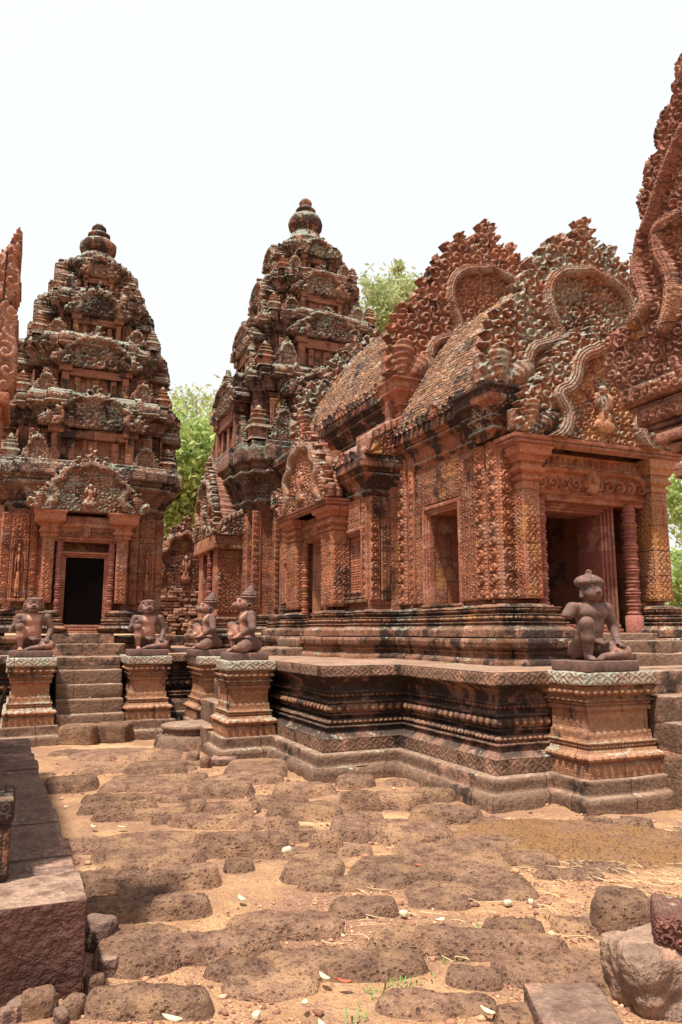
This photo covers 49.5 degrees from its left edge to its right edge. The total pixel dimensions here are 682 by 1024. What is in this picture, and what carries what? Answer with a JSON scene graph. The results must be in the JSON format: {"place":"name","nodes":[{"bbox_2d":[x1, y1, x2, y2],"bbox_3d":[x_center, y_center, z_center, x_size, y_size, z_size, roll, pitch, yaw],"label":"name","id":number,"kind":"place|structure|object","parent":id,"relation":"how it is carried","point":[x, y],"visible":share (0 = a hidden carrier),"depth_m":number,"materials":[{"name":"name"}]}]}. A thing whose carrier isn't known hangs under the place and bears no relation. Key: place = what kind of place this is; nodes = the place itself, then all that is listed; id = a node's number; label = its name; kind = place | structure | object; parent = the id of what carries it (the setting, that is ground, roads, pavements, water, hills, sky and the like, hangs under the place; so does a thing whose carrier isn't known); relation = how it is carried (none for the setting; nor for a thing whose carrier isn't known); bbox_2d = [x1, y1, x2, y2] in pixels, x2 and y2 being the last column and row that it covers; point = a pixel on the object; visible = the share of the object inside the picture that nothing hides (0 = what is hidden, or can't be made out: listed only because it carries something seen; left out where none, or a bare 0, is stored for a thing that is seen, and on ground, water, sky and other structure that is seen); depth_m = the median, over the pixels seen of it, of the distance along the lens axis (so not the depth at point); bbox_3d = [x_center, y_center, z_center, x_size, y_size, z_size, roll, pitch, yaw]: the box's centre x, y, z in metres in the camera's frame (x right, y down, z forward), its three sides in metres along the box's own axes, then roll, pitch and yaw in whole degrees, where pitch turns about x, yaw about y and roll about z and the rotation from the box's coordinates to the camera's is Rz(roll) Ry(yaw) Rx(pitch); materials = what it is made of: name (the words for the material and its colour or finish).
{"place":"outdoors","nodes":[
{"label":"outdoors","id":0,"kind":"place"},
{"bbox_2d":[0,224,181,655],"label":"shrine tower","id":1,"kind":"structure","parent":0,"point":[90,483],"depth_m":12.56,"materials":[{"name":"stone"}]},
{"bbox_2d":[48,424,138,464],"bbox_3d":[-4.233,-1.117,12.633,1.467,0.596,0.280,4,-10,-23],"label":"false door","id":2,"kind":"structure","parent":1,"relation":"in","point":[58,432],"depth_m":12.61,"materials":[{"name":"stone"}]},
{"bbox_2d":[58,363,132,398],"bbox_3d":[-4.317,-2.242,13.012,1.234,0.537,0.278,4,-10,-23],"label":"false door","id":3,"kind":"structure","parent":1,"relation":"in","point":[67,371],"depth_m":12.98,"materials":[{"name":"stone"}]},
{"bbox_2d":[71,312,123,339],"bbox_3d":[-4.437,-3.291,13.469,0.901,0.486,0.282,4,-10,-23],"label":"false door","id":4,"kind":"structure","parent":1,"relation":"in","point":[116,326],"depth_m":13.44,"materials":[{"name":"stone"}]},
{"bbox_2d":[83,274,113,291],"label":"false door","id":5,"kind":"structure","parent":1,"relation":"in","point":[109,283],"depth_m":13.87,"materials":[{"name":"stone"}]},
{"bbox_2d":[184,198,376,647],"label":"shrine tower","id":6,"kind":"structure","parent":0,"point":[307,319],"depth_m":17.08,"materials":[{"name":"stone"}]},
{"bbox_2d":[194,534,242,617],"bbox_3d":[-2.866,1.700,17.220,0.752,2.128,2.027,4,-10,-23],"label":"false door","id":7,"kind":"structure","parent":6,"relation":"in","point":[226,549],"depth_m":16.46,"materials":[{"name":"stone"}]},
{"bbox_2d":[213,402,245,459],"bbox_3d":[-2.715,-1.875,17.873,0.277,1.036,2.056,4,-10,-23],"label":"false door","id":8,"kind":"structure","parent":6,"relation":"in","point":[226,429],"depth_m":17.80,"materials":[{"name":"stone"}]},
{"bbox_2d":[300,253,333,271],"bbox_3d":[-0.615,-6.125,18.578,0.848,0.510,0.280,4,-10,-23],"label":"false door","id":9,"kind":"structure","parent":6,"relation":"in","point":[306,261],"depth_m":18.53,"materials":[{"name":"stone"}]},
{"bbox_2d":[293,333,348,365],"bbox_3d":[-0.343,-3.659,17.539,1.596,0.873,0.280,4,-10,-23],"label":"false door","id":10,"kind":"structure","parent":6,"relation":"in","point":[302,342],"depth_m":17.37,"materials":[{"name":"stone"}]},
{"bbox_2d":[297,290,344,314],"bbox_3d":[-0.493,-4.985,18.108,1.185,0.615,0.284,4,-10,-23],"label":"false door","id":11,"kind":"structure","parent":6,"relation":"in","point":[303,296],"depth_m":18.07,"materials":[{"name":"stone"}]},
{"bbox_2d":[0,0,681,603],"label":"sky","id":12,"kind":"structure","parent":0,"point":[194,132],"materials":[{"name":"white"}]},
{"bbox_2d":[4,633,681,1023],"bbox_3d":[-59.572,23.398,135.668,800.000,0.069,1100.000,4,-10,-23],"label":"ground","id":13,"kind":"structure","parent":0,"point":[264,885],"depth_m":4.18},
{"bbox_2d":[6,994,21,1023],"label":"stone","id":14,"kind":"object","parent":13,"relation":"on","point":[14,1005],"visible":0.4,"depth_m":2.88,"materials":[{"name":"brown stone"}]},
{"bbox_2d":[21,984,56,1022],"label":"stone","id":15,"kind":"object","parent":13,"relation":"on","point":[38,1003],"visible":0.82,"depth_m":2.90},
{"bbox_2d":[0,226,87,1007],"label":"library building","id":16,"kind":"structure","parent":13,"relation":"on","point":[43,906],"depth_m":3.37,"materials":[{"name":"brown stone"}]},
{"bbox_2d":[53,1006,68,1023],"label":"stone","id":17,"kind":"object","parent":13,"relation":"on","point":[60,1014],"visible":1,"depth_m":2.87,"materials":[{"name":"brown stone"}]},
{"bbox_2d":[44,773,99,793],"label":"paving block","id":18,"kind":"structure","parent":13,"relation":"on","point":[69,784],"depth_m":7.08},
{"bbox_2d":[62,992,86,1020],"bbox_3d":[-1.067,1.990,2.956,0.086,0.110,0.099,-1,-9,7],"label":"stone","id":19,"kind":"object","parent":13,"relation":"on","point":[74,1003],"visible":0.71,"depth_m":2.93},
{"bbox_2d":[58,723,97,745],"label":"step block","id":20,"kind":"structure","parent":13,"relation":"on","point":[84,734],"depth_m":9.88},
{"bbox_2d":[68,835,103,854],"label":"paving block","id":21,"kind":"structure","parent":13,"relation":"on","point":[84,845],"depth_m":5.21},
{"bbox_2d":[83,971,105,994],"bbox_3d":[-1.051,2.017,3.149,0.087,0.103,0.076,-6,-11,33],"label":"stone","id":22,"kind":"object","parent":13,"relation":"on","point":[92,980],"visible":0.64,"depth_m":3.13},
{"bbox_2d":[74,763,127,774],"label":"paving block","id":23,"kind":"structure","parent":13,"relation":"on","point":[112,768],"depth_m":8.03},
{"bbox_2d":[85,913,118,952],"bbox_3d":[-1.194,2.064,3.619,0.189,0.167,0.157,-3,-9,15],"label":"stone","id":24,"kind":"object","parent":13,"relation":"on","point":[99,927],"visible":0.51,"depth_m":3.56,"materials":[{"name":"brown stone"}]},
{"bbox_2d":[98,954,118,977],"bbox_3d":[-1.040,2.039,3.314,0.089,0.098,0.071,1,-9,-4],"label":"stone","id":25,"kind":"object","parent":13,"relation":"on","point":[107,965],"visible":0.79,"depth_m":3.29,"materials":[{"name":"brown stone"}]},
{"bbox_2d":[80,869,146,896],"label":"paving block","id":26,"kind":"structure","parent":13,"relation":"on","point":[98,882],"depth_m":4.32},
{"bbox_2d":[97,721,132,743],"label":"step block","id":27,"kind":"structure","parent":13,"relation":"on","point":[115,732],"depth_m":10.12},
{"bbox_2d":[80,792,149,803],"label":"paving block","id":28,"kind":"structure","parent":13,"relation":"on","point":[134,796],"depth_m":6.67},
{"bbox_2d":[76,801,158,815],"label":"paving block","id":29,"kind":"structure","parent":13,"relation":"on","point":[90,808],"depth_m":6.16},
{"bbox_2d":[87,895,156,923],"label":"paving block","id":30,"kind":"structure","parent":13,"relation":"on","point":[129,909],"depth_m":3.97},
{"bbox_2d":[68,747,183,761],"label":"paving block","id":31,"kind":"structure","parent":13,"relation":"on","point":[123,754],"depth_m":8.86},
{"bbox_2d":[95,860,161,869],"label":"paving block","id":32,"kind":"structure","parent":13,"relation":"on","point":[119,865],"depth_m":4.74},
{"bbox_2d":[91,923,181,979],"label":"paving block","id":33,"kind":"structure","parent":13,"relation":"on","point":[138,951],"depth_m":3.40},
{"bbox_2d":[90,806,190,822],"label":"paving block","id":34,"kind":"structure","parent":13,"relation":"on","point":[134,814],"depth_m":5.93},
{"bbox_2d":[97,776,192,792],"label":"paving block","id":35,"kind":"structure","parent":13,"relation":"on","point":[156,784],"depth_m":7.08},
{"bbox_2d":[115,884,174,895],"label":"paving block","id":36,"kind":"structure","parent":13,"relation":"on","point":[153,890],"depth_m":4.21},
{"bbox_2d":[83,981,214,1021],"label":"paving block","id":37,"kind":"structure","parent":13,"relation":"on","point":[141,1001],"depth_m":2.94,"materials":[{"name":"stone"}]},
{"bbox_2d":[90,830,208,865],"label":"paving block","id":38,"kind":"structure","parent":13,"relation":"on","point":[162,848],"depth_m":5.04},
{"bbox_2d":[122,759,191,774],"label":"paving block","id":39,"kind":"structure","parent":13,"relation":"on","point":[162,767],"depth_m":8.03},
{"bbox_2d":[146,793,192,802],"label":"paving block","id":40,"kind":"structure","parent":13,"relation":"on","point":[171,797],"depth_m":6.53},
{"bbox_2d":[163,486,194,542],"bbox_3d":[-8.020,2.321,36.040,7.404,10.088,7.780,4,-10,-23],"label":"tree","id":41,"kind":"object","parent":13,"relation":"on","point":[176,521],"visible":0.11,"depth_m":33.88,"materials":[{"name":"green plant"}]},
{"bbox_2d":[150,892,212,921],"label":"paving block","id":42,"kind":"structure","parent":13,"relation":"on","point":[175,906],"depth_m":3.94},
{"bbox_2d":[145,862,222,890],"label":"paving block","id":43,"kind":"structure","parent":13,"relation":"on","point":[193,876],"depth_m":4.37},
{"bbox_2d":[161,396,215,534],"bbox_3d":[-7.238,0.647,33.845,7.790,12.693,8.773,-7,-11,36],"label":"tree","id":44,"kind":"object","parent":13,"relation":"on","point":[198,439],"visible":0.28,"depth_m":32.99,"materials":[{"name":"green plant"}]},
{"bbox_2d":[169,374,219,427],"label":"tree","id":45,"kind":"object","parent":13,"relation":"on","point":[205,399],"visible":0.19,"depth_m":44.94,"materials":[{"name":"green plant"}]},
{"bbox_2d":[167,813,247,829],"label":"paving block","id":46,"kind":"structure","parent":13,"relation":"on","point":[201,821],"depth_m":5.74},
{"bbox_2d":[179,780,255,798],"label":"paving block","id":47,"kind":"structure","parent":13,"relation":"on","point":[219,789],"depth_m":6.79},
{"bbox_2d":[157,928,281,966],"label":"paving block","id":48,"kind":"structure","parent":13,"relation":"on","point":[198,948],"depth_m":3.47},
{"bbox_2d":[204,801,260,815],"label":"paving block","id":49,"kind":"structure","parent":13,"relation":"on","point":[245,808],"depth_m":6.16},
{"bbox_2d":[223,857,254,873],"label":"paving block","id":50,"kind":"structure","parent":13,"relation":"on","point":[238,865],"depth_m":4.75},
{"bbox_2d":[203,956,276,982],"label":"paving block","id":51,"kind":"structure","parent":13,"relation":"on","point":[219,971],"depth_m":3.30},
{"bbox_2d":[192,830,289,859],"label":"paving block","id":52,"kind":"structure","parent":13,"relation":"on","point":[254,845],"depth_m":5.05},
{"bbox_2d":[206,772,283,784],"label":"paving block","id":53,"kind":"structure","parent":13,"relation":"on","point":[262,778],"depth_m":7.40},
{"bbox_2d":[223,758,288,777],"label":"paving block","id":54,"kind":"structure","parent":13,"relation":"on","point":[265,765],"depth_m":7.88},
{"bbox_2d":[236,816,281,830],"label":"paving block","id":55,"kind":"structure","parent":13,"relation":"on","point":[255,823],"depth_m":5.68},
{"bbox_2d":[221,971,319,1002],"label":"paving block","id":56,"kind":"structure","parent":13,"relation":"on","point":[274,986],"depth_m":3.15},
{"bbox_2d":[248,793,309,808],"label":"paving block","id":57,"kind":"structure","parent":13,"relation":"on","point":[264,801],"depth_m":6.41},
{"bbox_2d":[225,909,344,941],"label":"paving block","id":58,"kind":"structure","parent":13,"relation":"on","point":[305,925],"depth_m":3.73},
{"bbox_2d":[267,825,315,843],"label":"paving block","id":59,"kind":"structure","parent":13,"relation":"on","point":[297,834],"depth_m":5.34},
{"bbox_2d":[275,846,329,860],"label":"paving block","id":60,"kind":"structure","parent":13,"relation":"on","point":[287,855],"depth_m":5.02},
{"bbox_2d":[265,802,343,822],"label":"paving block","id":61,"kind":"structure","parent":13,"relation":"on","point":[309,812],"depth_m":5.92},
{"bbox_2d":[272,781,337,797],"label":"paving block","id":62,"kind":"structure","parent":13,"relation":"on","point":[314,789],"depth_m":6.92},
{"bbox_2d":[273,945,338,982],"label":"paving block","id":63,"kind":"structure","parent":13,"relation":"on","point":[292,963],"depth_m":3.34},
{"bbox_2d":[279,853,345,884],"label":"paving block","id":64,"kind":"structure","parent":13,"relation":"on","point":[297,868],"depth_m":4.65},
{"bbox_2d":[309,830,342,854],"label":"paving block","id":65,"kind":"structure","parent":13,"relation":"on","point":[331,841],"depth_m":5.08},
{"bbox_2d":[297,875,364,892],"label":"paving block","id":66,"kind":"structure","parent":13,"relation":"on","point":[332,884],"depth_m":4.39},
{"bbox_2d":[0,646,681,815],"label":"stone terrace","id":67,"kind":"structure","parent":13,"relation":"on","point":[603,743],"depth_m":7.77,"materials":[{"name":"stone"}]},
{"bbox_2d":[8,597,55,657],"bbox_3d":[-4.306,1.610,10.363,0.599,0.830,0.453,4,-10,-23],"label":"guardian statue","id":68,"kind":"object","parent":67,"relation":"on","point":[32,642],"visible":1,"depth_m":10.29,"materials":[{"name":"stone"}]},
{"bbox_2d":[125,599,168,655],"bbox_3d":[-2.889,1.730,11.108,0.599,0.830,0.453,4,-10,-23],"label":"guardian statue","id":69,"kind":"object","parent":67,"relation":"on","point":[148,642],"visible":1,"depth_m":11.03,"materials":[{"name":"stone"}]},
{"bbox_2d":[131,515,198,645],"bbox_3d":[-4.423,2.033,20.921,5.026,3.891,3.048,4,-10,-23],"label":"ruined gatehouse","id":70,"kind":"object","parent":67,"relation":"on","point":[179,584],"visible":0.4,"depth_m":20.75,"materials":[{"name":"stone"}]},
{"bbox_2d":[186,590,226,655],"bbox_3d":[-1.993,1.650,11.042,0.480,0.970,0.582,4,-10,-23],"label":"guardian statue","id":71,"kind":"object","parent":67,"relation":"on","point":[205,637],"visible":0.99,"depth_m":10.93,"materials":[{"name":"stone"}]},
{"bbox_2d":[220,583,267,660],"bbox_3d":[-1.224,1.391,9.435,0.480,0.970,0.582,4,-10,-23],"label":"guardian statue","id":72,"kind":"object","parent":67,"relation":"on","point":[248,646],"visible":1,"depth_m":9.32,"materials":[{"name":"stone"}]},
{"bbox_2d":[258,216,681,672],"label":"temple hall","id":73,"kind":"structure","parent":67,"relation":"on","point":[475,465],"depth_m":9.48,"materials":[{"name":"stone"}]},
{"bbox_2d":[343,526,367,603],"bbox_3d":[0.298,0.806,10.961,0.415,1.099,0.901,4,-10,-23],"label":"window","id":74,"kind":"structure","parent":73,"relation":"in","point":[355,534],"depth_m":10.92,"materials":[{"name":"stone"}]},
{"bbox_2d":[421,497,465,616],"bbox_3d":[1.503,0.630,9.713,0.546,1.490,1.091,4,-10,-23],"label":"window","id":75,"kind":"structure","parent":73,"relation":"in","point":[444,508],"depth_m":9.97,"materials":[{"name":"stone"}]},
{"bbox_2d":[551,569,638,672],"bbox_3d":[2.331,0.992,6.837,0.661,0.927,0.476,4,-10,-23],"label":"guardian statue","id":76,"kind":"object","parent":67,"relation":"on","point":[591,649],"visible":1,"depth_m":6.75,"materials":[{"name":"stone"}]},
{"bbox_2d":[329,815,370,844],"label":"paving block","id":77,"kind":"structure","parent":13,"relation":"on","point":[353,828],"depth_m":5.39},
{"bbox_2d":[334,774,375,789],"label":"paving block","id":78,"kind":"structure","parent":13,"relation":"on","point":[351,781],"depth_m":7.24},
{"bbox_2d":[337,843,372,857],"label":"paving block","id":79,"kind":"structure","parent":13,"relation":"on","point":[352,850],"depth_m":5.06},
{"bbox_2d":[338,789,382,811],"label":"paving block","id":80,"kind":"structure","parent":13,"relation":"on","point":[362,800],"depth_m":6.30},
{"bbox_2d":[328,894,398,919],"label":"paving block","id":81,"kind":"structure","parent":13,"relation":"on","point":[353,907],"depth_m":3.98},
{"bbox_2d":[315,948,428,982],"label":"paving block","id":82,"kind":"structure","parent":13,"relation":"on","point":[378,965],"depth_m":3.30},
{"bbox_2d":[345,854,413,892],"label":"paving block","id":83,"kind":"structure","parent":13,"relation":"on","point":[364,868],"depth_m":4.57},
{"bbox_2d":[357,262,422,332],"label":"tree","id":84,"kind":"object","parent":13,"relation":"on","point":[383,309],"visible":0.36,"depth_m":41.20,"materials":[{"name":"green plant"}]},
{"bbox_2d":[375,791,423,811],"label":"paving block","id":85,"kind":"structure","parent":13,"relation":"on","point":[399,801],"depth_m":6.38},
{"bbox_2d":[368,818,454,846],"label":"paving block","id":86,"kind":"structure","parent":13,"relation":"on","point":[388,832],"depth_m":5.38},
{"bbox_2d":[375,865,452,883],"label":"paving block","id":87,"kind":"structure","parent":13,"relation":"on","point":[415,874],"depth_m":4.58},
{"bbox_2d":[375,987,454,1022],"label":"paving block","id":88,"kind":"structure","parent":13,"relation":"on","point":[418,1004],"depth_m":2.97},
{"bbox_2d":[412,787,456,802],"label":"paving block","id":89,"kind":"structure","parent":13,"relation":"on","point":[439,794],"depth_m":6.69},
{"bbox_2d":[408,892,471,910],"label":"paving block","id":90,"kind":"structure","parent":13,"relation":"on","point":[443,901],"depth_m":4.11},
{"bbox_2d":[403,880,476,901],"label":"paving block","id":91,"kind":"structure","parent":13,"relation":"on","point":[431,886],"depth_m":4.33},
{"bbox_2d":[408,804,482,824],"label":"paving block","id":92,"kind":"structure","parent":13,"relation":"on","point":[450,814],"depth_m":5.94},
{"bbox_2d":[391,834,511,877],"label":"paving block","id":93,"kind":"structure","parent":13,"relation":"on","point":[440,854],"depth_m":4.88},
{"bbox_2d":[430,992,497,1017],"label":"paving block","id":94,"kind":"structure","parent":13,"relation":"on","point":[464,1005],"depth_m":3.00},
{"bbox_2d":[365,925,570,961],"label":"paving block","id":95,"kind":"structure","parent":13,"relation":"on","point":[477,944],"depth_m":3.47,"materials":[{"name":"stone"}]},
{"bbox_2d":[445,964,503,991],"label":"paving block","id":96,"kind":"structure","parent":13,"relation":"on","point":[473,978],"depth_m":3.20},
{"bbox_2d":[455,848,506,857],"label":"paving block","id":97,"kind":"structure","parent":13,"relation":"on","point":[487,853],"depth_m":4.96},
{"bbox_2d":[453,870,539,900],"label":"paving block","id":98,"kind":"structure","parent":13,"relation":"on","point":[501,885],"depth_m":4.38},
{"bbox_2d":[478,835,520,848],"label":"paving block","id":99,"kind":"structure","parent":13,"relation":"on","point":[498,842],"depth_m":5.20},
{"bbox_2d":[492,1002,532,1023],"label":"paving block","id":100,"kind":"structure","parent":13,"relation":"on","point":[513,1013],"depth_m":2.86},
{"bbox_2d":[483,916,544,932],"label":"paving block","id":101,"kind":"structure","parent":13,"relation":"on","point":[511,922],"depth_m":3.76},
{"bbox_2d":[504,848,560,870],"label":"paving block","id":102,"kind":"structure","parent":13,"relation":"on","point":[535,858],"depth_m":4.83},
{"bbox_2d":[490,948,611,996],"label":"paving block","id":103,"kind":"structure","parent":13,"relation":"on","point":[578,965],"depth_m":3.26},
{"bbox_2d":[532,866,604,881],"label":"paving block","id":104,"kind":"structure","parent":13,"relation":"on","point":[551,873],"depth_m":4.58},
{"bbox_2d":[523,983,623,1023],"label":"stone slab","id":105,"kind":"object","parent":13,"relation":"on","point":[568,1003],"depth_m":2.83,"materials":[{"name":"brown stone"}]},
{"bbox_2d":[550,915,599,940],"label":"paving block","id":106,"kind":"structure","parent":13,"relation":"on","point":[565,926],"depth_m":3.68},
{"bbox_2d":[569,860,628,873],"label":"paving block","id":107,"kind":"structure","parent":13,"relation":"on","point":[602,866],"depth_m":4.75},
{"bbox_2d":[589,886,650,934],"bbox_3d":[1.425,2.063,3.748,0.318,0.291,0.356,-3,-10,20],"label":"laterite lump","id":108,"kind":"object","parent":13,"relation":"on","point":[618,908],"visible":0.56,"depth_m":3.64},
{"bbox_2d":[599,922,681,1022],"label":"boulder","id":109,"kind":"object","parent":13,"relation":"on","point":[642,971],"visible":0.86,"depth_m":2.92,"materials":[{"name":"stone"}]},
{"bbox_2d":[650,893,681,953],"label":"carved fragment","id":110,"kind":"object","parent":109,"relation":"on","point":[666,917],"visible":0.98,"depth_m":3.00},
{"bbox_2d":[604,53,681,478],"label":"gatehouse","id":111,"kind":"object","parent":13,"relation":"on","point":[643,358],"visible":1,"depth_m":4.76,"materials":[{"name":"stone"}]},
{"bbox_2d":[665,545,681,607],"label":"tree","id":112,"kind":"object","parent":13,"relation":"on","point":[676,562],"visible":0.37,"depth_m":35.36,"materials":[{"name":"green plant"}]},
{"bbox_2d":[666,461,681,547],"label":"tree","id":113,"kind":"object","parent":13,"relation":"on","point":[674,501],"visible":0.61,"depth_m":42.22,"materials":[{"name":"green plant"}]},
{"bbox_2d":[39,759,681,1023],"bbox_3d":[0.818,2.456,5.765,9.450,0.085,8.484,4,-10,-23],"label":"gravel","id":114,"kind":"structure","parent":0,"point":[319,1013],"depth_m":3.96,"materials":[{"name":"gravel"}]},
{"bbox_2d":[193,763,681,1023],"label":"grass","id":115,"kind":"structure","parent":0,"point":[391,980],"depth_m":3.19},
{"bbox_2d":[298,817,681,960],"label":"dry grass","id":116,"kind":"structure","parent":0,"point":[526,897],"depth_m":4.37,"materials":[{"name":"plant"}]},
{"bbox_2d":[445,818,681,869],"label":"sandy ground","id":117,"kind":"structure","parent":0,"point":[644,847],"depth_m":5.28,"materials":[{"name":"sand"}]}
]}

